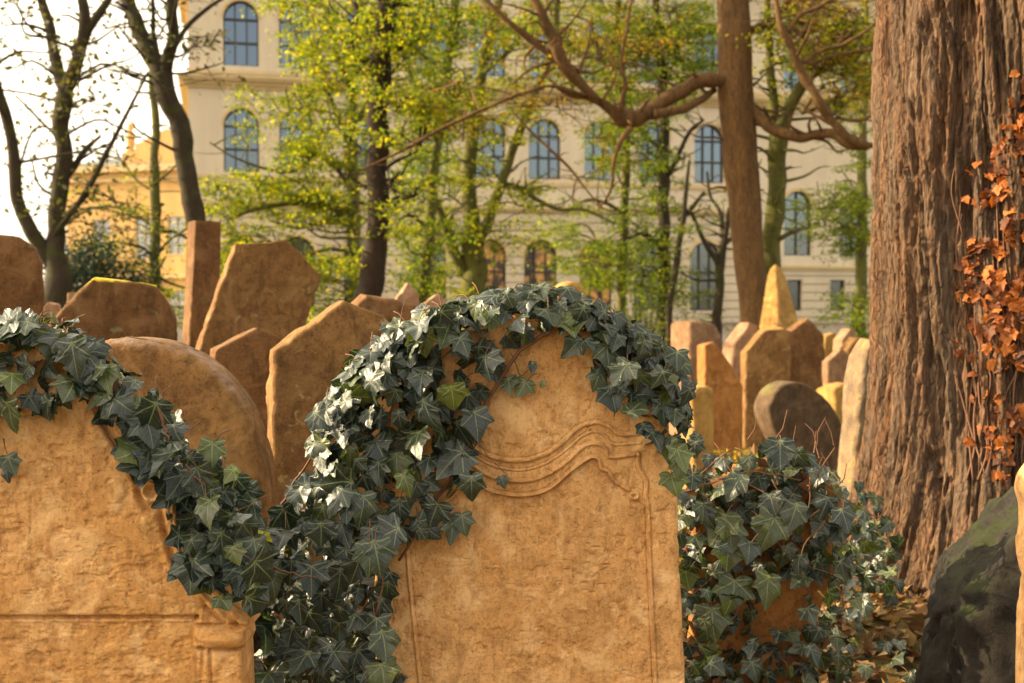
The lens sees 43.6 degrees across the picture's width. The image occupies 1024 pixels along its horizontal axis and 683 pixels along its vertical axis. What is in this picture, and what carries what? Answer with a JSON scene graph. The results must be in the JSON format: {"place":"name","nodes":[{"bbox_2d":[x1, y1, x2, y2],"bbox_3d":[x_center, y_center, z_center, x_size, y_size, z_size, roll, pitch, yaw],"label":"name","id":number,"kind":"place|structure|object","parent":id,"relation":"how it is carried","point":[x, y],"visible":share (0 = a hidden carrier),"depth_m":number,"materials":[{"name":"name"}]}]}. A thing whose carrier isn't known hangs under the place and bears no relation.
{"place":"outdoors","nodes":[
{"label":"outdoors","id":0,"kind":"place"},
{"bbox_2d":[0,0,187,281],"label":"sky","id":1,"kind":"structure","parent":0,"point":[9,224],"materials":[{"name":"white"}]},
{"bbox_2d":[667,424,926,682],"bbox_3d":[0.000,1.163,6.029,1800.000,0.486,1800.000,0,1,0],"label":"ground","id":2,"kind":"structure","parent":0,"point":[899,671],"depth_m":4.48,"materials":[{"name":"soil"}]},
{"bbox_2d":[0,235,44,316],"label":"headstone","id":3,"kind":"object","parent":2,"relation":"on","point":[21,275],"visible":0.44,"depth_m":6.03,"materials":[{"name":"brown stone"}]},
{"bbox_2d":[43,302,60,325],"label":"headstone","id":4,"kind":"object","parent":2,"relation":"on","point":[54,307],"visible":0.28,"depth_m":9.50,"materials":[{"name":"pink stone"}]},
{"bbox_2d":[67,292,76,301],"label":"headstone","id":5,"kind":"object","parent":2,"relation":"on","point":[70,295],"visible":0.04,"depth_m":8.99,"materials":[{"name":"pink stone"}]},
{"bbox_2d":[36,211,177,340],"bbox_3d":[-7.721,-0.759,23.950,3.557,3.555,2.848,0,1,0],"label":"bush","id":6,"kind":"object","parent":2,"relation":"on","point":[84,272],"visible":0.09,"depth_m":23.54,"materials":[{"name":"green plant"}]},
{"bbox_2d":[0,0,218,308],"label":"tree","id":7,"kind":"object","parent":2,"relation":"on","point":[58,279],"visible":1,"depth_m":19.80,"materials":[{"name":"brown plant"}]},
{"bbox_2d":[49,277,177,340],"bbox_3d":[-1.722,0.541,5.580,0.555,1.643,0.145,0,1,-13],"label":"headstone","id":8,"kind":"object","parent":2,"relation":"on","point":[111,308],"visible":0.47,"depth_m":5.50,"materials":[{"name":"brown stone"}]},
{"bbox_2d":[35,22,212,328],"bbox_3d":[-7.171,-2.620,24.862,4.478,7.412,3.161,1,2,42],"label":"tree","id":9,"kind":"object","parent":2,"relation":"on","point":[155,180],"visible":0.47,"depth_m":24.86,"materials":[{"name":"green plant"}]},
{"bbox_2d":[66,123,186,319],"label":"house","id":10,"kind":"structure","parent":2,"relation":"on","point":[171,201],"depth_m":64.79,"materials":[{"name":"paint"}]},
{"bbox_2d":[93,220,109,256],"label":"window","id":11,"kind":"structure","parent":10,"relation":"in","point":[106,225],"depth_m":65.55,"materials":[{"name":"white glass"}]},
{"bbox_2d":[135,219,150,258],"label":"window","id":12,"kind":"structure","parent":10,"relation":"in","point":[147,241],"depth_m":65.02,"materials":[{"name":"white glass"}]},
{"bbox_2d":[168,216,183,253],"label":"window","id":13,"kind":"structure","parent":10,"relation":"in","point":[172,219],"depth_m":64.57,"materials":[{"name":"white glass"}]},
{"bbox_2d":[168,290,184,319],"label":"window","id":14,"kind":"structure","parent":10,"relation":"in","point":[170,301],"depth_m":64.61,"materials":[{"name":"white glass"}]},
{"bbox_2d":[0,343,260,682],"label":"headstone","id":15,"kind":"object","parent":2,"relation":"on","point":[89,593],"visible":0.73,"depth_m":2.91,"materials":[{"name":"stone"}]},
{"bbox_2d":[0,307,278,682],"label":"ivy","id":16,"kind":"object","parent":15,"relation":"attached to","point":[219,539],"visible":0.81,"depth_m":2.86,"materials":[{"name":"green plant"}]},
{"bbox_2d":[253,458,409,682],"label":"ivy","id":17,"kind":"object","parent":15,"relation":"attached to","point":[317,638],"visible":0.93,"depth_m":3.12,"materials":[{"name":"green plant"}]},
{"bbox_2d":[66,0,246,228],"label":"tree","id":18,"kind":"object","parent":2,"relation":"on","point":[159,65],"visible":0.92,"depth_m":20.81,"materials":[{"name":"brown plant"}]},
{"bbox_2d":[105,337,279,616],"bbox_3d":[-1.043,0.722,3.898,0.662,1.475,0.178,0,1,6],"label":"headstone","id":19,"kind":"object","parent":2,"relation":"on","point":[211,394],"visible":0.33,"depth_m":3.80,"materials":[{"name":"stone"}]},
{"bbox_2d":[182,220,220,347],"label":"headstone","id":20,"kind":"object","parent":2,"relation":"on","point":[202,274],"visible":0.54,"depth_m":7.60,"materials":[{"name":"brown stone"}]},
{"bbox_2d":[210,328,280,433],"bbox_3d":[-1.079,0.662,5.280,0.337,1.439,0.145,0,1,-21],"label":"headstone","id":21,"kind":"object","parent":2,"relation":"on","point":[243,358],"visible":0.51,"depth_m":5.21,"materials":[{"name":"brown stone"}]},
{"bbox_2d":[195,239,321,355],"bbox_3d":[-1.399,0.367,6.868,0.753,1.829,0.136,-1,1,-23],"label":"headstone","id":22,"kind":"object","parent":2,"relation":"on","point":[271,287],"visible":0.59,"depth_m":6.81,"materials":[{"name":"stone"}]},
{"bbox_2d":[171,0,418,317],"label":"tree","id":23,"kind":"object","parent":2,"relation":"on","point":[309,199],"visible":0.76,"depth_m":23.57,"materials":[{"name":"green plant"}]},
{"bbox_2d":[306,309,319,323],"bbox_3d":[-1.791,0.437,12.003,0.553,1.621,0.548,1,2,40],"label":"bush","id":24,"kind":"object","parent":2,"relation":"on","point":[311,318],"depth_m":11.92,"materials":[{"name":"yellow plant"}]},
{"bbox_2d":[266,300,401,671],"bbox_3d":[-0.586,0.630,4.684,0.618,1.561,0.156,0,1,-19],"label":"headstone","id":25,"kind":"object","parent":2,"relation":"on","point":[306,361],"visible":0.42,"depth_m":4.55,"materials":[{"name":"stone"}]},
{"bbox_2d":[304,0,481,299],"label":"tree","id":26,"kind":"object","parent":2,"relation":"on","point":[383,34],"visible":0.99,"depth_m":18.78,"materials":[{"name":"green plant"}]},
{"bbox_2d":[351,294,437,346],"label":"headstone","id":27,"kind":"object","parent":2,"relation":"on","point":[385,307],"visible":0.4,"depth_m":5.58,"materials":[{"name":"brown stone"}]},
{"bbox_2d":[395,282,419,305],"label":"headstone","id":28,"kind":"object","parent":2,"relation":"on","point":[408,293],"visible":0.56,"depth_m":10.99,"materials":[{"name":"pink stone"}]},
{"bbox_2d":[358,0,507,303],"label":"tree","id":29,"kind":"object","parent":2,"relation":"on","point":[428,248],"visible":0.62,"depth_m":25.73,"materials":[{"name":"green plant"}]},
{"bbox_2d":[424,294,447,309],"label":"headstone","id":30,"kind":"object","parent":2,"relation":"on","point":[434,298],"visible":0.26,"depth_m":9.49,"materials":[{"name":"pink stone"}]},
{"bbox_2d":[177,320,869,345],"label":"boundary wall","id":31,"kind":"structure","parent":2,"relation":"on","point":[733,324],"depth_m":36.00,"materials":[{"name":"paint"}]},
{"bbox_2d":[390,0,659,329],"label":"tree","id":32,"kind":"object","parent":2,"relation":"on","point":[474,260],"visible":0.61,"depth_m":27.74,"materials":[{"name":"green plant"}]},
{"bbox_2d":[177,0,875,319],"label":"building","id":33,"kind":"structure","parent":2,"relation":"on","point":[251,62],"depth_m":53.22,"materials":[{"name":"beige paint"}]},
{"bbox_2d":[221,232,260,251],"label":"window","id":34,"kind":"structure","parent":33,"relation":"in","point":[254,238],"depth_m":50.44,"materials":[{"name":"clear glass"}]},
{"bbox_2d":[221,105,260,171],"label":"window","id":35,"kind":"structure","parent":33,"relation":"in","point":[229,130],"depth_m":50.48,"materials":[{"name":"clear glass"}]},
{"bbox_2d":[221,0,260,66],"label":"window","id":36,"kind":"structure","parent":33,"relation":"in","point":[246,52],"depth_m":50.41,"materials":[{"name":"clear glass"}]},
{"bbox_2d":[276,2,313,68],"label":"window","id":37,"kind":"structure","parent":33,"relation":"in","point":[281,60],"depth_m":50.83,"materials":[{"name":"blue glass"}]},
{"bbox_2d":[277,107,315,173],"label":"window","id":38,"kind":"structure","parent":33,"relation":"in","point":[281,134],"depth_m":50.93,"materials":[{"name":"blue glass"}]},
{"bbox_2d":[281,232,318,308],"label":"window","id":39,"kind":"structure","parent":33,"relation":"in","point":[299,244],"depth_m":51.08,"materials":[{"name":"beige glass"}]},
{"bbox_2d":[340,233,364,299],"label":"window","id":40,"kind":"structure","parent":33,"relation":"in","point":[361,241],"depth_m":51.49,"materials":[{"name":"brown glass"}]},
{"bbox_2d":[344,110,368,173],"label":"window","id":41,"kind":"structure","parent":33,"relation":"in","point":[364,160],"depth_m":51.59,"materials":[{"name":"blue glass"}]},
{"bbox_2d":[343,7,373,68],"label":"window","id":42,"kind":"structure","parent":33,"relation":"in","point":[353,14],"depth_m":51.36,"materials":[{"name":"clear glass"}]},
{"bbox_2d":[408,236,449,298],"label":"window","id":43,"kind":"structure","parent":33,"relation":"in","point":[416,241],"depth_m":52.35,"materials":[{"name":"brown glass"}]},
{"bbox_2d":[416,119,447,176],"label":"window","id":44,"kind":"structure","parent":33,"relation":"in","point":[443,146],"depth_m":52.22,"materials":[{"name":"blue glass"}]},
{"bbox_2d":[416,9,447,71],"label":"window","id":45,"kind":"structure","parent":33,"relation":"in","point":[427,45],"depth_m":52.12,"materials":[{"name":"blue glass"}]},
{"bbox_2d":[471,11,504,76],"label":"window","id":46,"kind":"structure","parent":33,"relation":"in","point":[501,71],"depth_m":52.67,"materials":[{"name":"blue glass"}]},
{"bbox_2d":[475,114,507,177],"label":"window","id":47,"kind":"structure","parent":33,"relation":"in","point":[498,151],"depth_m":52.77,"materials":[{"name":"blue glass"}]},
{"bbox_2d":[483,235,509,288],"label":"window","id":48,"kind":"structure","parent":33,"relation":"in","point":[496,277],"depth_m":52.92,"materials":[{"name":"orange glass"}]},
{"bbox_2d":[521,236,560,290],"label":"window","id":49,"kind":"structure","parent":33,"relation":"in","point":[534,257],"depth_m":53.33,"materials":[{"name":"orange glass"}]},
{"bbox_2d":[528,16,559,78],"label":"window","id":50,"kind":"structure","parent":33,"relation":"in","point":[534,73],"depth_m":53.14,"materials":[{"name":"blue glass"}]},
{"bbox_2d":[527,116,562,179],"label":"window","id":51,"kind":"structure","parent":33,"relation":"in","point":[538,165],"depth_m":53.28,"materials":[{"name":"blue glass"}]},
{"bbox_2d":[576,236,615,310],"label":"window","id":52,"kind":"structure","parent":33,"relation":"in","point":[596,294],"depth_m":53.91,"materials":[{"name":"orange glass"}]},
{"bbox_2d":[583,17,614,80],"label":"window","id":53,"kind":"structure","parent":33,"relation":"in","point":[593,69],"depth_m":53.67,"materials":[{"name":"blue glass"}]},
{"bbox_2d":[582,118,616,180],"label":"window","id":54,"kind":"structure","parent":33,"relation":"in","point":[588,166],"depth_m":53.75,"materials":[{"name":"blue glass"}]},
{"bbox_2d":[631,238,658,310],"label":"window","id":55,"kind":"structure","parent":33,"relation":"in","point":[643,238],"depth_m":54.41,"materials":[{"name":"grey glass"}]},
{"bbox_2d":[640,22,668,82],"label":"window","id":56,"kind":"structure","parent":33,"relation":"in","point":[647,22],"depth_m":54.25,"materials":[{"name":"blue glass"}]},
{"bbox_2d":[639,120,672,181],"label":"window","id":57,"kind":"structure","parent":33,"relation":"in","point":[658,130],"depth_m":54.32,"materials":[{"name":"blue glass"}]},
{"bbox_2d":[687,238,718,310],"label":"window","id":58,"kind":"structure","parent":33,"relation":"in","point":[702,258],"depth_m":54.97,"materials":[{"name":"grey glass"}]},
{"bbox_2d":[695,26,717,71],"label":"window","id":59,"kind":"structure","parent":33,"relation":"in","point":[712,51],"depth_m":54.81,"materials":[{"name":"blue glass"}]},
{"bbox_2d":[692,122,722,183],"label":"window","id":60,"kind":"structure","parent":33,"relation":"in","point":[710,155],"depth_m":54.90,"materials":[{"name":"clear glass"}]},
{"bbox_2d":[787,280,800,310],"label":"window","id":61,"kind":"structure","parent":33,"relation":"in","point":[794,286],"depth_m":55.96,"materials":[{"name":"grey glass"}]},
{"bbox_2d":[784,34,811,88],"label":"window","id":62,"kind":"structure","parent":33,"relation":"in","point":[795,76],"depth_m":55.67,"materials":[{"name":"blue glass"}]},
{"bbox_2d":[784,187,815,255],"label":"window","id":63,"kind":"structure","parent":33,"relation":"in","point":[791,194],"depth_m":55.88,"materials":[{"name":"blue glass"}]},
{"bbox_2d":[830,280,843,310],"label":"window","id":64,"kind":"structure","parent":33,"relation":"in","point":[836,285],"depth_m":56.41,"materials":[{"name":"grey glass"}]},
{"bbox_2d":[840,44,859,90],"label":"window","id":65,"kind":"structure","parent":33,"relation":"in","point":[859,44],"depth_m":56.29,"materials":[{"name":"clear glass"}]},
{"bbox_2d":[839,189,870,255],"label":"window","id":66,"kind":"structure","parent":33,"relation":"in","point":[844,193],"depth_m":56.44,"materials":[{"name":"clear glass"}]},
{"bbox_2d":[371,314,684,682],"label":"headstone","id":67,"kind":"object","parent":2,"relation":"on","point":[559,563],"visible":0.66,"depth_m":3.22,"materials":[{"name":"stone"}]},
{"bbox_2d":[304,282,697,560],"bbox_3d":[-0.029,0.207,3.272,1.014,0.722,0.440,0,1,0],"label":"ivy","id":68,"kind":"object","parent":67,"relation":"attached to","point":[349,414],"visible":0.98,"depth_m":3.15,"materials":[{"name":"green plant"}]},
{"bbox_2d":[555,281,584,328],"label":"headstone","id":69,"kind":"object","parent":2,"relation":"on","point":[577,287],"visible":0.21,"depth_m":7.00,"materials":[{"name":"yellow stone"}]},
{"bbox_2d":[502,0,680,315],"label":"tree","id":70,"kind":"object","parent":2,"relation":"on","point":[621,215],"visible":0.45,"depth_m":30.73,"materials":[{"name":"green plant"}]},
{"bbox_2d":[364,0,875,329],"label":"tree","id":71,"kind":"object","parent":2,"relation":"on","point":[741,116],"visible":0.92,"depth_m":18.26,"materials":[{"name":"brown plant"}]},
{"bbox_2d":[608,272,674,370],"bbox_3d":[2.592,-0.228,26.002,1.704,2.378,1.778,-1,2,-43],"label":"bush","id":72,"kind":"object","parent":2,"relation":"on","point":[635,315],"visible":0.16,"depth_m":25.96,"materials":[{"name":"green plant"}]},
{"bbox_2d":[573,0,762,344],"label":"tree","id":73,"kind":"object","parent":2,"relation":"on","point":[663,171],"visible":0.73,"depth_m":29.64,"materials":[{"name":"green plant"}]},
{"bbox_2d":[669,320,720,434],"bbox_3d":[2.258,0.495,15.697,0.558,1.515,0.426,-1,2,-29],"label":"headstone","id":74,"kind":"object","parent":2,"relation":"on","point":[690,335],"visible":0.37,"depth_m":15.49,"materials":[{"name":"pinkish-orange sandstone"}]},
{"bbox_2d":[680,383,713,509],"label":"headstone","id":75,"kind":"object","parent":2,"relation":"on","point":[702,404],"visible":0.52,"depth_m":9.02,"materials":[{"name":"yellow stone"}]},
{"bbox_2d":[657,160,763,352],"bbox_3d":[4.393,-1.537,29.067,2.401,5.073,2.040,-1,1,-22],"label":"tree","id":76,"kind":"object","parent":2,"relation":"on","point":[719,261],"visible":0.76,"depth_m":28.88,"materials":[{"name":"brown plant"}]},
{"bbox_2d":[679,446,757,561],"bbox_3d":[2.153,1.067,9.273,2.948,0.462,7.535,0,1,0],"label":"ground cover","id":77,"kind":"object","parent":2,"relation":"on","point":[734,457],"visible":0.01,"depth_m":12.32,"materials":[{"name":"brown plant"}]},
{"bbox_2d":[697,342,742,462],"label":"headstone","id":78,"kind":"object","parent":2,"relation":"on","point":[717,374],"visible":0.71,"depth_m":12.52,"materials":[{"name":"orange stone"}]},
{"bbox_2d":[722,322,757,379],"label":"headstone","id":79,"kind":"object","parent":2,"relation":"on","point":[739,338],"visible":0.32,"depth_m":17.03,"materials":[{"name":"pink stone"}]},
{"bbox_2d":[687,457,832,682],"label":"headstone","id":80,"kind":"object","parent":2,"relation":"on","point":[778,614],"visible":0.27,"depth_m":3.77,"materials":[{"name":"orange stone"}]},
{"bbox_2d":[677,409,902,682],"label":"ivy","id":81,"kind":"object","parent":80,"relation":"attached to","point":[729,545],"visible":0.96,"depth_m":3.68,"materials":[{"name":"green plant"}]},
{"bbox_2d":[740,327,790,448],"bbox_3d":[2.790,0.569,14.123,0.536,1.467,0.226,0,1,-8],"label":"headstone","id":82,"kind":"object","parent":2,"relation":"on","point":[765,358],"visible":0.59,"depth_m":14.01,"materials":[{"name":"stone"}]},
{"bbox_2d":[759,265,797,329],"bbox_3d":[3.558,0.143,17.009,0.431,2.324,0.443,-1,2,-33],"label":"obelisk","id":83,"kind":"object","parent":2,"relation":"on","point":[778,309],"visible":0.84,"depth_m":16.86,"materials":[{"name":"yellow stone"}]},
{"bbox_2d":[717,0,875,278],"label":"tree","id":84,"kind":"object","parent":2,"relation":"on","point":[777,150],"visible":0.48,"depth_m":18.83,"materials":[{"name":"green plant"}]},
{"bbox_2d":[754,380,841,493],"bbox_3d":[2.214,0.842,9.762,0.700,1.090,0.311,0,1,-14],"label":"headstone","id":85,"kind":"object","parent":2,"relation":"on","point":[809,406],"visible":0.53,"depth_m":9.61,"materials":[{"name":"stone"}]},
{"bbox_2d":[678,446,927,682],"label":"fallen leaves","id":86,"kind":"object","parent":2,"relation":"on","point":[910,636],"visible":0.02,"depth_m":4.46,"materials":[{"name":"brown plant"}]},
{"bbox_2d":[786,318,824,389],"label":"headstone","id":87,"kind":"object","parent":2,"relation":"on","point":[807,353],"visible":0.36,"depth_m":14.51,"materials":[{"name":"brown stone"}]},
{"bbox_2d":[783,0,874,337],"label":"tree","id":88,"kind":"object","parent":2,"relation":"on","point":[858,206],"visible":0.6,"depth_m":26.85,"materials":[{"name":"green plant"}]},
{"bbox_2d":[816,382,843,425],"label":"headstone","id":89,"kind":"object","parent":2,"relation":"on","point":[831,394],"visible":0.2,"depth_m":11.01,"materials":[{"name":"yellow stone"}]},
{"bbox_2d":[823,333,836,357],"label":"headstone","id":90,"kind":"object","parent":2,"relation":"on","point":[828,342],"visible":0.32,"depth_m":20.99,"materials":[{"name":"yellow stone"}]},
{"bbox_2d":[822,349,848,385],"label":"headstone","id":91,"kind":"object","parent":2,"relation":"on","point":[834,364],"visible":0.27,"depth_m":12.51,"materials":[{"name":"stone"}]},
{"bbox_2d":[833,328,855,350],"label":"headstone","id":92,"kind":"object","parent":2,"relation":"on","point":[842,337],"visible":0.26,"depth_m":20.07,"materials":[{"name":"beige stone"}]},
{"bbox_2d":[839,337,859,354],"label":"headstone","id":93,"kind":"object","parent":2,"relation":"on","point":[848,346],"visible":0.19,"depth_m":17.55,"materials":[{"name":"stone"}]},
{"bbox_2d":[837,338,869,499],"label":"headstone","id":94,"kind":"object","parent":2,"relation":"on","point":[854,399],"visible":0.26,"depth_m":7.65,"materials":[{"name":"pale yellow sandstone"}]},
{"bbox_2d":[843,310,869,338],"bbox_3d":[6.623,0.197,24.084,1.041,1.601,0.957,-1,2,-41],"label":"bush","id":95,"kind":"object","parent":2,"relation":"on","point":[855,324],"visible":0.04,"depth_m":24.00,"materials":[{"name":"green plant"}]},
{"bbox_2d":[834,476,915,682],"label":"ivy","id":96,"kind":"object","parent":2,"relation":"on","point":[865,671],"visible":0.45,"depth_m":4.45,"materials":[{"name":"green plant"}]},
{"bbox_2d":[833,0,1023,605],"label":"yew tree","id":97,"kind":"object","parent":2,"relation":"on","point":[944,86],"visible":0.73,"depth_m":4.86,"materials":[{"name":"brown plant"}]},
{"bbox_2d":[951,69,1023,484],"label":"dead ivy","id":98,"kind":"object","parent":97,"relation":"attached to","point":[1004,297],"visible":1,"depth_m":4.75,"materials":[{"name":"orange plant"}]},
{"bbox_2d":[915,486,1020,682],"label":"mossy rock","id":99,"kind":"object","parent":2,"relation":"on","point":[969,633],"visible":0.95,"depth_m":3.61,"materials":[{"name":"grey stone"}]},
{"bbox_2d":[1014,464,1023,682],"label":"headstone","id":100,"kind":"object","parent":2,"relation":"on","point":[1019,544],"visible":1,"depth_m":3.18,"materials":[{"name":"stone"}]}
]}

